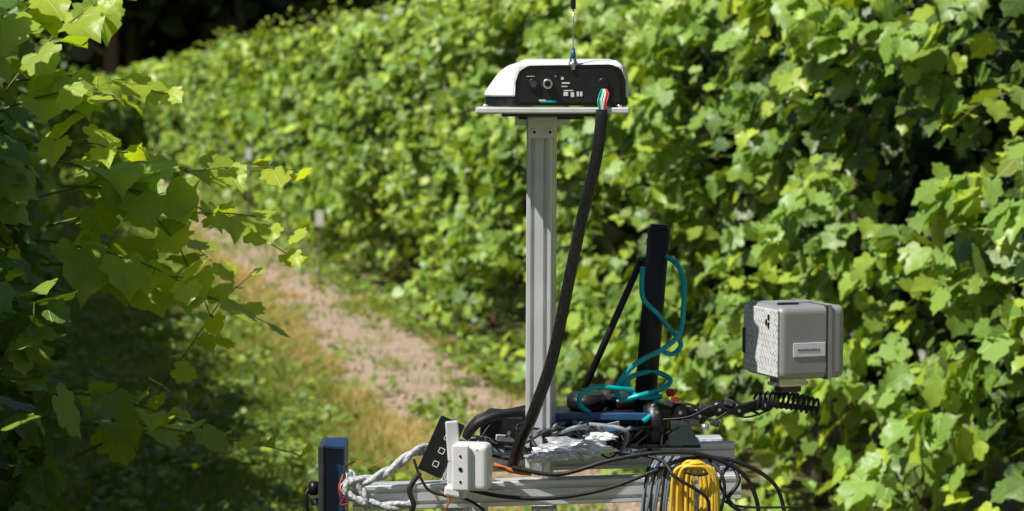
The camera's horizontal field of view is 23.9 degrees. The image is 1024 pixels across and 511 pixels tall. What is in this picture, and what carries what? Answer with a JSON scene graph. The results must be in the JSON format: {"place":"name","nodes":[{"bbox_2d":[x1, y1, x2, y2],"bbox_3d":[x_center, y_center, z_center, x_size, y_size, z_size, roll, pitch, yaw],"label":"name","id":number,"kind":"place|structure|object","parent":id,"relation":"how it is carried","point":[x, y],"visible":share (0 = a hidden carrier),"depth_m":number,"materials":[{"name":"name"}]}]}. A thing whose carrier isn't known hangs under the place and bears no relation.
{"place":"outdoors","nodes":[
{"label":"outdoors","id":0,"kind":"place"},
{"bbox_2d":[51,158,742,510],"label":"grass","id":1,"kind":"structure","parent":0,"point":[410,437],"depth_m":14.04,"materials":[{"name":"green plant"}]},
{"bbox_2d":[52,164,1023,510],"bbox_3d":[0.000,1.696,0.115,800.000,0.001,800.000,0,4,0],"label":"ground","id":2,"kind":"structure","parent":0,"point":[978,488],"depth_m":14.44,"materials":[{"name":"soil"}]},
{"bbox_2d":[0,0,149,510],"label":"grapevine row","id":3,"kind":"object","parent":2,"relation":"on","point":[39,422],"visible":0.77,"depth_m":4.49,"materials":[{"name":"green plant"}]},
{"bbox_2d":[0,0,311,466],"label":"grapevine branch","id":4,"kind":"object","parent":3,"relation":"attached to","point":[132,271],"visible":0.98,"depth_m":4.57,"materials":[{"name":"green plant"}]},
{"bbox_2d":[246,148,251,227],"bbox_3d":[-3.039,-0.718,27.945,0.070,1.045,0.038,0,4,0],"label":"row marker","id":5,"kind":"object","parent":2,"relation":"on","point":[248,153],"visible":0.94,"depth_m":27.93,"materials":[{"name":"white wood"}]},
{"bbox_2d":[315,211,323,290],"bbox_3d":[-1.639,-0.039,20.606,0.070,0.685,0.038,0,4,0],"label":"row marker","id":6,"kind":"object","parent":2,"relation":"on","point":[319,219],"visible":0.99,"depth_m":20.59,"materials":[{"name":"white wood"}]},
{"bbox_2d":[192,215,672,510],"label":"soil clods","id":7,"kind":"object","parent":2,"relation":"on","point":[422,365],"visible":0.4,"depth_m":15.54,"materials":[{"name":"brown soil"}]},
{"bbox_2d":[51,184,820,510],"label":"ground weeds","id":8,"kind":"object","parent":2,"relation":"on","point":[135,488],"visible":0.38,"depth_m":13.31,"materials":[{"name":"green plant"}]},
{"bbox_2d":[22,0,911,76],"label":"distant trees","id":9,"kind":"object","parent":2,"relation":"on","point":[158,30],"visible":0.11,"depth_m":99.85,"materials":[{"name":"green plant"}]},
{"bbox_2d":[352,117,740,510],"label":"field robot","id":10,"kind":"object","parent":2,"relation":"on","point":[541,193],"visible":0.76,"depth_m":3.72,"materials":[{"name":"metal"}]},
{"bbox_2d":[304,437,348,510],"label":"battery box","id":11,"kind":"object","parent":10,"relation":"attached to","point":[332,459],"visible":1,"depth_m":3.70,"materials":[{"name":"blue paint"}]},
{"bbox_2d":[338,443,427,510],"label":"wrapped cable","id":12,"kind":"object","parent":10,"relation":"attached to","point":[360,483],"visible":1,"depth_m":3.69,"materials":[{"name":"white fabric"}]},
{"bbox_2d":[444,441,491,498],"bbox_3d":[-0.067,0.326,3.664,0.073,0.085,0.052,0,4,0],"label":"junction box","id":13,"kind":"object","parent":10,"relation":"attached to","point":[471,465],"visible":1,"depth_m":3.64,"materials":[{"name":"white plastic"}]},
{"bbox_2d":[476,104,628,116],"bbox_3d":[0.060,-0.222,3.698,0.228,0.018,0.236,0,4,0],"label":"mounting plate","id":14,"kind":"object","parent":10,"relation":"on","point":[546,111],"visible":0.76,"depth_m":3.58,"materials":[{"name":"metal"}]},
{"bbox_2d":[484,59,628,105],"bbox_3d":[0.067,-0.264,3.691,0.218,0.071,0.219,0,4,0],"label":"gnss receiver","id":15,"kind":"object","parent":14,"relation":"on","point":[542,82],"visible":1,"depth_m":3.60,"materials":[{"name":"white plastic"}]},
{"bbox_2d":[507,88,608,467],"bbox_3d":[0.066,0.040,3.639,0.182,0.584,0.036,2,5,32],"label":"sleeved cable","id":16,"kind":"object","parent":15,"relation":"attached to","point":[558,331],"visible":1,"depth_m":3.62,"materials":[{"name":"black plastic"}]},
{"bbox_2d":[568,0,577,69],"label":"radio antenna","id":17,"kind":"object","parent":15,"relation":"on","point":[573,63],"visible":1,"depth_m":3.60,"materials":[{"name":"metal"}]},
{"bbox_2d":[524,432,618,463],"bbox_3d":[0.091,0.296,3.721,0.148,0.047,0.063,0,4,0],"label":"crumpled foil","id":18,"kind":"object","parent":10,"relation":"on","point":[587,448],"visible":1,"depth_m":3.71,"materials":[{"name":"silver metal"}]},
{"bbox_2d":[407,419,800,510],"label":"cable bundle","id":19,"kind":"object","parent":10,"relation":"attached to","point":[661,467],"visible":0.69,"depth_m":3.69,"materials":[{"name":"black rubber"}]},
{"bbox_2d":[582,224,669,410],"bbox_3d":[0.182,0.119,3.855,0.143,0.342,0.041,1,4,16],"label":"padded post","id":20,"kind":"object","parent":10,"relation":"attached to","point":[655,261],"visible":0.81,"depth_m":3.83,"materials":[{"name":"black rubber"}]},
{"bbox_2d":[577,254,686,423],"bbox_3d":[0.193,0.131,3.792,0.180,0.262,0.062,-1,4,-21],"label":"air hose","id":21,"kind":"object","parent":10,"relation":"attached to","point":[652,394],"visible":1,"depth_m":3.79,"materials":[{"name":"teal plastic"}]},
{"bbox_2d":[669,460,719,510],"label":"yellow cable coil","id":22,"kind":"object","parent":10,"relation":"hanging from","point":[708,479],"visible":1,"depth_m":3.66,"materials":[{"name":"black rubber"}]},
{"bbox_2d":[643,391,819,443],"bbox_3d":[0.340,0.252,3.764,0.277,0.087,0.053,1,4,12],"label":"coiled cable","id":23,"kind":"object","parent":10,"relation":"attached to","point":[661,413],"visible":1,"depth_m":3.75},
{"bbox_2d":[742,298,843,392],"bbox_3d":[0.435,0.140,3.737,0.116,0.139,0.129,-1,4,-20],"label":"sensor box","id":24,"kind":"object","parent":23,"relation":"on","point":[792,345],"visible":1,"depth_m":3.69,"materials":[{"name":"plastic"}]},
{"bbox_2d":[117,0,1023,510],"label":"grapevine row","id":25,"kind":"object","parent":2,"relation":"on","point":[867,156],"visible":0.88,"depth_m":9.88,"materials":[{"name":"green plant"}]},
{"bbox_2d":[735,5,998,193],"bbox_3d":[-2.758,-2.598,44.198,1.955,2.634,72.184,-1,4,-11],"label":"grapevine row","id":26,"kind":"object","parent":2,"relation":"on","point":[738,188],"depth_m":20.25,"materials":[{"name":"green plant"}]}
]}

